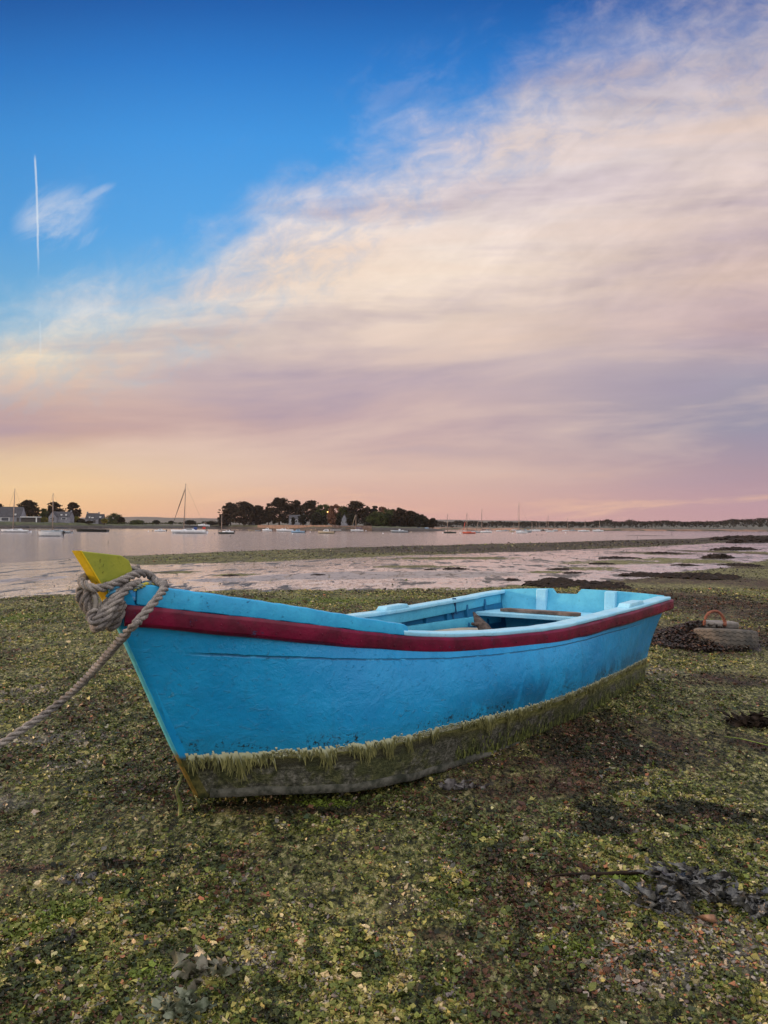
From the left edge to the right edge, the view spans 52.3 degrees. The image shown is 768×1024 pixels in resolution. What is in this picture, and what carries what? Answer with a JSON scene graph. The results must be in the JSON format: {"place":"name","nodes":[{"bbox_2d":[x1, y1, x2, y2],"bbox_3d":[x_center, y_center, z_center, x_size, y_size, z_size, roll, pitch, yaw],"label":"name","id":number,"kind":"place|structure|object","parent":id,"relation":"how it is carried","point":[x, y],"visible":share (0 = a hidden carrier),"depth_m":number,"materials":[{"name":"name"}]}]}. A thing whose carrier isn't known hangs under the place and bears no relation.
{"place":"outdoors","nodes":[
{"label":"outdoors","id":0,"kind":"place"},
{"bbox_2d":[0,521,216,528],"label":"shore","id":1,"kind":"structure","parent":0,"point":[3,524],"depth_m":538.67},
{"bbox_2d":[0,507,26,521],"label":"house","id":2,"kind":"structure","parent":1,"relation":"on","point":[18,513],"depth_m":521.10,"materials":[{"name":"stone"}]},
{"bbox_2d":[16,500,40,516],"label":"tree","id":3,"kind":"object","parent":1,"relation":"on","point":[31,508],"visible":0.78,"depth_m":578.33,"materials":[{"name":"green plant"}]},
{"bbox_2d":[20,516,40,521],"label":"garage","id":4,"kind":"structure","parent":1,"relation":"on","point":[30,519],"depth_m":517.97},
{"bbox_2d":[38,508,48,517],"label":"tree","id":5,"kind":"object","parent":1,"relation":"on","point":[44,512],"visible":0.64,"depth_m":578.80,"materials":[{"name":"green plant"}]},
{"bbox_2d":[47,501,64,514],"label":"tree","id":6,"kind":"object","parent":1,"relation":"on","point":[56,505],"visible":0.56,"depth_m":597.96,"materials":[{"name":"green plant"}]},
{"bbox_2d":[48,510,73,522],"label":"house","id":7,"kind":"structure","parent":1,"relation":"on","point":[63,517],"depth_m":529.99,"materials":[{"name":"stone"}]},
{"bbox_2d":[65,502,81,516],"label":"tree","id":8,"kind":"object","parent":1,"relation":"on","point":[76,511],"visible":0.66,"depth_m":558.84,"materials":[{"name":"green plant"}]},
{"bbox_2d":[75,518,85,522],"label":"shrub","id":9,"kind":"object","parent":1,"relation":"on","point":[79,520],"visible":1,"depth_m":543.78,"materials":[{"name":"green plant"}]},
{"bbox_2d":[85,512,99,523],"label":"house","id":10,"kind":"structure","parent":1,"relation":"on","point":[94,517],"depth_m":560.65,"materials":[{"name":"stone"}]},
{"bbox_2d":[99,514,104,523],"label":"house","id":11,"kind":"structure","parent":1,"relation":"on","point":[101,516],"depth_m":562.05,"materials":[{"name":"stone"}]},
{"bbox_2d":[105,513,121,523],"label":"tree","id":12,"kind":"object","parent":1,"relation":"on","point":[115,516],"visible":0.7,"depth_m":678.76,"materials":[{"name":"green plant"}]},
{"bbox_2d":[117,517,125,522],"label":"tree","id":13,"kind":"object","parent":1,"relation":"on","point":[120,519],"visible":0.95,"depth_m":638.75,"materials":[{"name":"green plant"}]},
{"bbox_2d":[130,519,144,524],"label":"tree","id":14,"kind":"object","parent":1,"relation":"on","point":[137,521],"visible":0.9,"depth_m":638.25,"materials":[{"name":"green plant"}]},
{"bbox_2d":[106,522,201,524],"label":"bank scrub","id":15,"kind":"object","parent":1,"relation":"on","point":[145,523],"visible":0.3,"depth_m":643.02,"materials":[{"name":"green plant"}]},
{"bbox_2d":[185,520,196,524],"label":"tree","id":16,"kind":"object","parent":1,"relation":"on","point":[188,522],"visible":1,"depth_m":658.08,"materials":[{"name":"green plant"}]},
{"bbox_2d":[201,520,219,525],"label":"tree","id":17,"kind":"object","parent":1,"relation":"on","point":[210,522],"visible":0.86,"depth_m":676.56,"materials":[{"name":"green plant"}]},
{"bbox_2d":[213,525,444,530],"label":"island","id":18,"kind":"structure","parent":0,"point":[381,528],"depth_m":496.82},
{"bbox_2d":[217,514,229,525],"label":"tree","id":19,"kind":"object","parent":18,"relation":"on","point":[219,518],"visible":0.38,"depth_m":687.23,"materials":[{"name":"green plant"}]},
{"bbox_2d":[218,502,239,524],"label":"tree","id":20,"kind":"object","parent":18,"relation":"on","point":[226,509],"visible":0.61,"depth_m":676.76,"materials":[{"name":"green plant"}]},
{"bbox_2d":[228,501,254,524],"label":"tree","id":21,"kind":"object","parent":18,"relation":"on","point":[244,508],"visible":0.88,"depth_m":657.65,"materials":[{"name":"green plant"}]},
{"bbox_2d":[247,505,264,524],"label":"tree","id":22,"kind":"object","parent":18,"relation":"on","point":[257,510],"visible":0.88,"depth_m":652.40,"materials":[{"name":"green plant"}]},
{"bbox_2d":[260,508,276,524],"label":"tree","id":23,"kind":"object","parent":18,"relation":"on","point":[264,517],"visible":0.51,"depth_m":647.51,"materials":[{"name":"green plant"}]},
{"bbox_2d":[265,497,292,524],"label":"tree","id":24,"kind":"object","parent":18,"relation":"on","point":[282,504],"visible":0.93,"depth_m":636.02,"materials":[{"name":"green plant"}]},
{"bbox_2d":[257,525,332,528],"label":"quay wall","id":25,"kind":"structure","parent":18,"relation":"on","point":[280,526],"depth_m":560.79,"materials":[{"name":"stone"}]},
{"bbox_2d":[287,500,302,517],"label":"tree","id":26,"kind":"object","parent":18,"relation":"on","point":[295,505],"visible":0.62,"depth_m":637.00,"materials":[{"name":"green plant"}]},
{"bbox_2d":[289,514,305,524],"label":"house","id":27,"kind":"structure","parent":18,"relation":"on","point":[296,519],"depth_m":599.98,"materials":[{"name":"stone"}]},
{"bbox_2d":[298,514,306,524],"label":"tree","id":28,"kind":"object","parent":18,"relation":"on","point":[301,518],"visible":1,"depth_m":559.01,"materials":[{"name":"green plant"}]},
{"bbox_2d":[297,500,321,521],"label":"tree","id":29,"kind":"object","parent":18,"relation":"on","point":[307,506],"visible":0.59,"depth_m":617.32,"materials":[{"name":"green plant"}]},
{"bbox_2d":[308,512,326,524],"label":"tree","id":30,"kind":"object","parent":18,"relation":"on","point":[318,519],"visible":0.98,"depth_m":558.50,"materials":[{"name":"green plant"}]},
{"bbox_2d":[312,504,331,524],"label":"tree","id":31,"kind":"object","parent":18,"relation":"on","point":[324,510],"visible":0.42,"depth_m":598.43,"materials":[{"name":"green plant"}]},
{"bbox_2d":[326,504,341,524],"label":"tree","id":32,"kind":"object","parent":18,"relation":"on","point":[332,518],"visible":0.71,"depth_m":588.25,"materials":[{"name":"plant"}]},
{"bbox_2d":[335,516,341,525],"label":"tree","id":33,"kind":"object","parent":18,"relation":"on","point":[338,521],"visible":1,"depth_m":499.31,"materials":[{"name":"green plant"}]},
{"bbox_2d":[336,506,353,517],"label":"tree","id":34,"kind":"object","parent":18,"relation":"on","point":[343,511],"visible":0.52,"depth_m":583.20,"materials":[{"name":"green plant"}]},
{"bbox_2d":[340,514,353,525],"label":"house","id":35,"kind":"structure","parent":18,"relation":"on","point":[344,522],"depth_m":527.65,"materials":[{"name":"stone"}]},
{"bbox_2d":[346,516,353,525],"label":"tree","id":36,"kind":"object","parent":18,"relation":"on","point":[350,520],"visible":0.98,"depth_m":499.18,"materials":[{"name":"green plant"}]},
{"bbox_2d":[333,525,371,527],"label":"quay wall","id":37,"kind":"structure","parent":18,"relation":"on","point":[336,526],"depth_m":485.10,"materials":[{"name":"stone"}]},
{"bbox_2d":[346,513,358,525],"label":"tree","id":38,"kind":"object","parent":18,"relation":"on","point":[356,521],"visible":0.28,"depth_m":558.31,"materials":[{"name":"green plant"}]},
{"bbox_2d":[343,501,367,525],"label":"tree","id":39,"kind":"object","parent":18,"relation":"on","point":[354,506],"visible":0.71,"depth_m":577.51,"materials":[{"name":"green plant"}]},
{"bbox_2d":[346,528,371,530],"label":"slipway","id":40,"kind":"structure","parent":18,"relation":"on","point":[367,529],"depth_m":477.91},
{"bbox_2d":[359,507,374,523],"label":"tree","id":41,"kind":"object","parent":18,"relation":"on","point":[366,511],"visible":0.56,"depth_m":568.38,"materials":[{"name":"green plant"}]},
{"bbox_2d":[361,516,377,525],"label":"tree","id":42,"kind":"object","parent":18,"relation":"on","point":[366,523],"visible":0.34,"depth_m":556.78,"materials":[{"name":"green plant"}]},
{"bbox_2d":[365,511,387,525],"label":"tree","id":43,"kind":"object","parent":18,"relation":"on","point":[378,519],"visible":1,"depth_m":537.77,"materials":[{"name":"green plant"}]},
{"bbox_2d":[383,508,395,526],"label":"tree","id":44,"kind":"object","parent":18,"relation":"on","point":[388,513],"visible":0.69,"depth_m":542.97,"materials":[{"name":"green plant"}]},
{"bbox_2d":[392,507,407,526],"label":"tree","id":45,"kind":"object","parent":18,"relation":"on","point":[397,518],"visible":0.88,"depth_m":538.07,"materials":[{"name":"green plant"}]},
{"bbox_2d":[401,510,419,526],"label":"tree","id":46,"kind":"object","parent":18,"relation":"on","point":[409,517],"visible":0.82,"depth_m":533.33,"materials":[{"name":"green plant"}]},
{"bbox_2d":[413,514,428,526],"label":"tree","id":47,"kind":"object","parent":18,"relation":"on","point":[419,519],"visible":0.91,"depth_m":528.11,"materials":[{"name":"green plant"}]},
{"bbox_2d":[422,519,427,527],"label":"tree","id":48,"kind":"object","parent":18,"relation":"on","point":[424,523],"visible":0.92,"depth_m":523.59,"materials":[{"name":"green plant"}]},
{"bbox_2d":[427,518,437,527],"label":"tree","id":49,"kind":"object","parent":18,"relation":"on","point":[431,522],"visible":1,"depth_m":520.66,"materials":[{"name":"green plant"}]},
{"bbox_2d":[80,517,580,523],"bbox_3d":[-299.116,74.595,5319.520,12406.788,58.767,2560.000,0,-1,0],"label":"hills","id":50,"kind":"structure","parent":0,"point":[163,520],"depth_m":4739.12,"materials":[{"name":"plant"}]},
{"bbox_2d":[0,535,767,1023],"bbox_3d":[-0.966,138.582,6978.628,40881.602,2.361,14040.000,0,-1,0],"label":"ground","id":51,"kind":"structure","parent":0,"point":[494,569],"depth_m":3.56,"materials":[{"name":"plant"}]},
{"bbox_2d":[59,870,104,885],"bbox_3d":[-1.010,1.220,2.619,0.129,0.051,0.096,1,-2,-43],"label":"seaweed clump","id":52,"kind":"object","parent":51,"relation":"on","point":[78,880],"visible":0.98,"depth_m":2.61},
{"bbox_2d":[2,747,697,1014],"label":"shell bits","id":53,"kind":"object","parent":51,"relation":"on","point":[342,930],"visible":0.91,"depth_m":2.37,"materials":[{"name":"white"}]},
{"bbox_2d":[72,551,673,817],"bbox_3d":[0.245,0.791,4.675,1.564,1.137,4.588,-2,-3,37],"label":"rowing boat","id":54,"kind":"object","parent":51,"relation":"on","point":[248,697],"visible":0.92,"depth_m":3.41,"materials":[{"name":"paint"}]},
{"bbox_2d":[0,564,168,748],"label":"mooring rope","id":55,"kind":"object","parent":54,"relation":"attached to","point":[107,614],"visible":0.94,"depth_m":2.90,"materials":[{"name":"fabric"}]},
{"bbox_2d":[105,580,154,597],"bbox_3d":[-0.953,0.296,2.991,0.051,0.063,0.244,0,-1,30],"label":"thin cord","id":56,"kind":"object","parent":54,"relation":"attached to","point":[139,586],"visible":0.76,"depth_m":2.98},
{"bbox_2d":[434,627,477,630],"bbox_3d":[0.754,0.996,5.614,0.510,0.250,0.820,2,-3,-43],"label":"plastic tub","id":57,"kind":"object","parent":54,"relation":"in","point":[457,629],"visible":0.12,"depth_m":5.94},
{"bbox_2d":[471,612,491,629],"bbox_3d":[0.732,0.872,5.655,0.095,0.273,0.303,1,-1,-40],"label":"driftwood log","id":58,"kind":"object","parent":54,"relation":"in","point":[480,623],"visible":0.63,"depth_m":5.67,"materials":[{"name":"wood"}]},
{"bbox_2d":[500,608,580,615],"bbox_3d":[1.262,0.801,6.268,0.718,0.024,0.122,-2,-3,43],"label":"loose plank","id":59,"kind":"object","parent":54,"relation":"on","point":[548,612],"visible":0.92,"depth_m":6.22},
{"bbox_2d":[0,586,767,1023],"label":"seaweed leaves","id":60,"kind":"object","parent":51,"relation":"on","point":[330,990],"visible":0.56,"depth_m":2.63,"materials":[{"name":"green plant"}]},
{"bbox_2d":[65,928,76,940],"bbox_3d":[-0.895,1.217,2.242,0.031,0.047,0.053,0,-1,0],"label":"seaweed clump","id":61,"kind":"object","parent":60,"relation":"on","point":[72,935],"visible":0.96,"depth_m":2.24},
{"bbox_2d":[134,984,217,1023],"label":"seaweed clump","id":62,"kind":"object","parent":60,"relation":"on","point":[184,1005],"visible":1,"depth_m":1.92,"materials":[{"name":"plant"}]},
{"bbox_2d":[167,944,240,989],"bbox_3d":[-0.481,1.210,2.094,0.185,0.065,0.154,1,-1,-19],"label":"seaweed clump","id":63,"kind":"object","parent":60,"relation":"on","point":[202,964],"visible":0.98,"depth_m":2.07,"materials":[{"name":"plant"}]},
{"bbox_2d":[539,870,657,884],"bbox_3d":[0.737,1.240,2.666,0.467,0.022,0.072,1,-1,-11],"label":"weed stalk","id":64,"kind":"object","parent":60,"relation":"on","point":[626,872],"visible":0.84,"depth_m":2.69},
{"bbox_2d":[680,873,767,911],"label":"seaweed clump","id":65,"kind":"object","parent":60,"relation":"on","point":[730,895],"visible":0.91,"depth_m":2.48,"materials":[{"name":"plant"}]},
{"bbox_2d":[737,890,767,922],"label":"seaweed clump","id":66,"kind":"object","parent":60,"relation":"on","point":[759,908],"visible":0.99,"depth_m":2.40,"materials":[{"name":"plant"}]},
{"bbox_2d":[0,538,767,630],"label":"distant seaweed","id":67,"kind":"object","parent":51,"relation":"on","point":[512,544],"visible":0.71,"depth_m":50.40,"materials":[{"name":"green plant"}]},
{"bbox_2d":[443,567,466,569],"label":"weed mound","id":68,"kind":"object","parent":51,"relation":"on","point":[453,568],"visible":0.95,"depth_m":25.09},
{"bbox_2d":[438,778,489,790],"bbox_3d":[0.369,1.256,3.595,0.243,0.062,0.082,0,-1,0],"label":"seaweed clump","id":69,"kind":"object","parent":51,"relation":"on","point":[449,784],"visible":0.98,"depth_m":3.59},
{"bbox_2d":[503,578,520,580],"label":"weed mound","id":70,"kind":"object","parent":51,"relation":"on","point":[510,579],"visible":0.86,"depth_m":18.61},
{"bbox_2d":[538,577,574,580],"bbox_3d":[4.161,1.633,18.783,0.930,0.138,0.949,0,-1,0],"label":"weed mound","id":71,"kind":"object","parent":51,"relation":"on","point":[558,578],"visible":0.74,"depth_m":18.71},
{"bbox_2d":[547,568,571,569],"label":"weed mound","id":72,"kind":"object","parent":51,"relation":"on","point":[559,569],"visible":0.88,"depth_m":24.50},
{"bbox_2d":[521,579,632,588],"bbox_3d":[4.136,1.532,16.661,2.445,0.156,2.297,0,-1,0],"label":"weed mound","id":73,"kind":"object","parent":51,"relation":"on","point":[565,584],"visible":0.97,"depth_m":16.40,"materials":[{"name":"plant"}]},
{"bbox_2d":[589,562,615,564],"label":"weed mound","id":74,"kind":"object","parent":51,"relation":"on","point":[599,563],"visible":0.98,"depth_m":28.57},
{"bbox_2d":[599,556,641,558],"bbox_3d":[10.631,2.067,35.309,1.996,0.168,1.966,0,-1,0],"label":"weed mound","id":75,"kind":"object","parent":51,"relation":"on","point":[615,557],"visible":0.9,"depth_m":35.02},
{"bbox_2d":[618,572,659,576],"bbox_3d":[6.851,1.633,20.333,1.575,0.144,1.435,0,-1,0],"label":"weed mound","id":76,"kind":"object","parent":51,"relation":"on","point":[640,574],"visible":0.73,"depth_m":20.04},
{"bbox_2d":[612,877,705,920],"bbox_3d":[0.855,1.223,2.469,0.287,0.074,0.201,0,-1,35],"label":"seaweed clump","id":77,"kind":"object","parent":51,"relation":"on","point":[669,902],"visible":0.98,"depth_m":2.46,"materials":[{"name":"plant"}]},
{"bbox_2d":[644,551,679,553],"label":"weed mound","id":78,"kind":"object","parent":51,"relation":"on","point":[658,552],"visible":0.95,"depth_m":42.66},
{"bbox_2d":[577,854,767,1019],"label":"pebbles","id":79,"kind":"object","parent":51,"relation":"on","point":[644,984],"visible":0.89,"depth_m":2.18,"materials":[{"name":"grey stone"}]},
{"bbox_2d":[629,856,737,901],"bbox_3d":[1.009,1.215,2.594,0.290,0.090,0.290,-1,-1,41],"label":"seaweed clump","id":80,"kind":"object","parent":51,"relation":"on","point":[663,874],"visible":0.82,"depth_m":2.58,"materials":[{"name":"plant"}]},
{"bbox_2d":[672,563,699,565],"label":"weed mound","id":81,"kind":"object","parent":51,"relation":"on","point":[682,564],"visible":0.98,"depth_m":26.21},
{"bbox_2d":[648,572,741,579],"bbox_3d":[7.854,1.607,19.802,2.176,0.169,2.379,0,-1,30],"label":"weed mound","id":82,"kind":"object","parent":51,"relation":"on","point":[700,575],"visible":0.97,"depth_m":19.35,"materials":[{"name":"plant"}]},
{"bbox_2d":[695,914,717,922],"bbox_3d":[0.978,1.228,2.370,0.063,0.019,0.021,0,-1,17],"label":"shell","id":83,"kind":"object","parent":51,"relation":"on","point":[711,918],"visible":1,"depth_m":2.37},
{"bbox_2d":[650,620,764,651],"bbox_3d":[3.331,1.281,8.409,1.274,0.242,1.533,0,-1,0],"label":"wrack heap","id":84,"kind":"object","parent":51,"relation":"on","point":[681,636],"visible":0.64,"depth_m":8.07,"materials":[{"name":"brown plant"}]},
{"bbox_2d":[703,610,726,626],"bbox_3d":[3.510,1.125,8.282,0.296,0.180,0.086,1,-1,-11],"label":"rusty shackle","id":85,"kind":"object","parent":84,"relation":"on","point":[719,613],"visible":1,"depth_m":8.27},
{"bbox_2d":[703,620,738,628],"bbox_3d":[3.585,1.199,8.348,0.406,0.070,0.140,3,4,-9],"label":"flat stone","id":86,"kind":"object","parent":84,"relation":"on","point":[732,625],"visible":0.81,"depth_m":8.29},
{"bbox_2d":[693,628,758,647],"bbox_3d":[3.548,1.320,8.140,0.634,0.220,0.634,5,-9,-10],"label":"tyre","id":87,"kind":"object","parent":84,"relation":"on","point":[732,637],"visible":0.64,"depth_m":7.87,"materials":[{"name":"rubber"}]},
{"bbox_2d":[700,553,734,558],"bbox_3d":[14.283,1.965,33.425,1.393,0.414,1.418,-1,-1,39],"label":"weed mound","id":88,"kind":"object","parent":51,"relation":"on","point":[716,556],"visible":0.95,"depth_m":33.08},
{"bbox_2d":[710,546,761,550],"bbox_3d":[22.166,2.347,49.210,3.014,0.395,2.881,1,-2,-43],"label":"weed mound","id":89,"kind":"object","parent":51,"relation":"on","point":[734,548],"visible":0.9,"depth_m":48.59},
{"bbox_2d":[710,535,767,539],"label":"weed mound","id":90,"kind":"object","parent":51,"relation":"on","point":[729,537],"visible":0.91,"depth_m":126.73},
{"bbox_2d":[718,563,763,566],"bbox_3d":[11.929,1.775,26.102,1.422,0.164,1.405,1,-1,-36],"label":"weed mound","id":91,"kind":"object","parent":51,"relation":"on","point":[740,564],"visible":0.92,"depth_m":25.78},
{"bbox_2d":[720,710,767,730],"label":"seaweed clump","id":92,"kind":"object","parent":51,"relation":"on","point":[758,720],"visible":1,"depth_m":4.79,"materials":[{"name":"plant"}]},
{"bbox_2d":[724,736,767,745],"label":"weed string","id":93,"kind":"object","parent":51,"relation":"on","point":[746,740],"visible":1,"depth_m":4.40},
{"bbox_2d":[725,538,767,542],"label":"weed mound","id":94,"kind":"object","parent":51,"relation":"on","point":[759,540],"visible":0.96,"depth_m":84.10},
{"bbox_2d":[0,528,767,562],"bbox_3d":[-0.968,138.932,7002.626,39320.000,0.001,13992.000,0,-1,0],"label":"water","id":95,"kind":"structure","parent":0,"point":[21,546],"depth_m":134.12,"materials":[{"name":"grey liquid"}]},
{"bbox_2d":[1,490,31,531],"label":"sailboat","id":96,"kind":"object","parent":95,"relation":"on","point":[14,530],"visible":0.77,"depth_m":228.53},
{"bbox_2d":[38,531,64,535],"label":"dinghy","id":97,"kind":"object","parent":95,"relation":"on","point":[62,533],"visible":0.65,"depth_m":151.84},
{"bbox_2d":[41,503,72,532],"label":"sailboat","id":98,"kind":"object","parent":95,"relation":"on","point":[70,531],"visible":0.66,"depth_m":211.16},
{"bbox_2d":[76,529,109,531],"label":"skiff","id":99,"kind":"object","parent":95,"relation":"on","point":[92,530],"visible":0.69,"depth_m":259.11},
{"bbox_2d":[171,484,207,533],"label":"sailboat","id":100,"kind":"object","parent":95,"relation":"on","point":[194,529],"visible":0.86,"depth_m":229.51,"materials":[{"name":"white plastic"}]},
{"bbox_2d":[218,516,234,533],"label":"sailboat","id":101,"kind":"object","parent":95,"relation":"on","point":[226,532],"visible":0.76,"depth_m":222.23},
{"bbox_2d":[276,526,292,531],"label":"cabin cruiser","id":102,"kind":"object","parent":95,"relation":"on","point":[284,530],"visible":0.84,"depth_m":342.98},
{"bbox_2d":[291,529,305,532],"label":"motorboat","id":103,"kind":"object","parent":95,"relation":"on","point":[297,531],"visible":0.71,"depth_m":277.07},
{"bbox_2d":[318,529,335,533],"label":"motorboat","id":104,"kind":"object","parent":95,"relation":"on","point":[325,531],"visible":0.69,"depth_m":253.16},
{"bbox_2d":[390,529,408,532],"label":"inflatable boat","id":105,"kind":"object","parent":95,"relation":"on","point":[398,531],"visible":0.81,"depth_m":327.68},
{"bbox_2d":[444,514,455,532],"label":"sailboat","id":106,"kind":"object","parent":95,"relation":"on","point":[447,526],"visible":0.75,"depth_m":318.82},
{"bbox_2d":[462,516,475,533],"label":"sailboat","id":107,"kind":"object","parent":95,"relation":"on","point":[469,532],"visible":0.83,"depth_m":297.08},
{"bbox_2d":[593,519,602,531],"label":"sailboat","id":108,"kind":"object","parent":95,"relation":"on","point":[597,530],"visible":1,"depth_m":610.21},
{"bbox_2d":[0,0,767,521],"label":"sky","id":109,"kind":"structure","parent":0,"point":[505,260],"materials":[{"name":"blue"}]},
{"bbox_2d":[105,521,767,529],"bbox_3d":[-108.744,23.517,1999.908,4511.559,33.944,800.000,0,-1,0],"label":"hills","id":110,"kind":"structure","parent":0,"point":[756,527],"depth_m":1701.85,"materials":[{"name":"plant"}]},
{"bbox_2d":[427,527,767,531],"bbox_3d":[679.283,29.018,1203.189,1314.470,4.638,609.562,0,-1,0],"label":"beach","id":111,"kind":"structure","parent":0,"point":[590,529],"depth_m":986.49,"materials":[{"name":"sand"}]},
{"bbox_2d":[433,518,767,527],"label":"wood","id":112,"kind":"object","parent":111,"relation":"on","point":[733,522],"visible":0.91,"depth_m":1043.72,"materials":[{"name":"green plant"}]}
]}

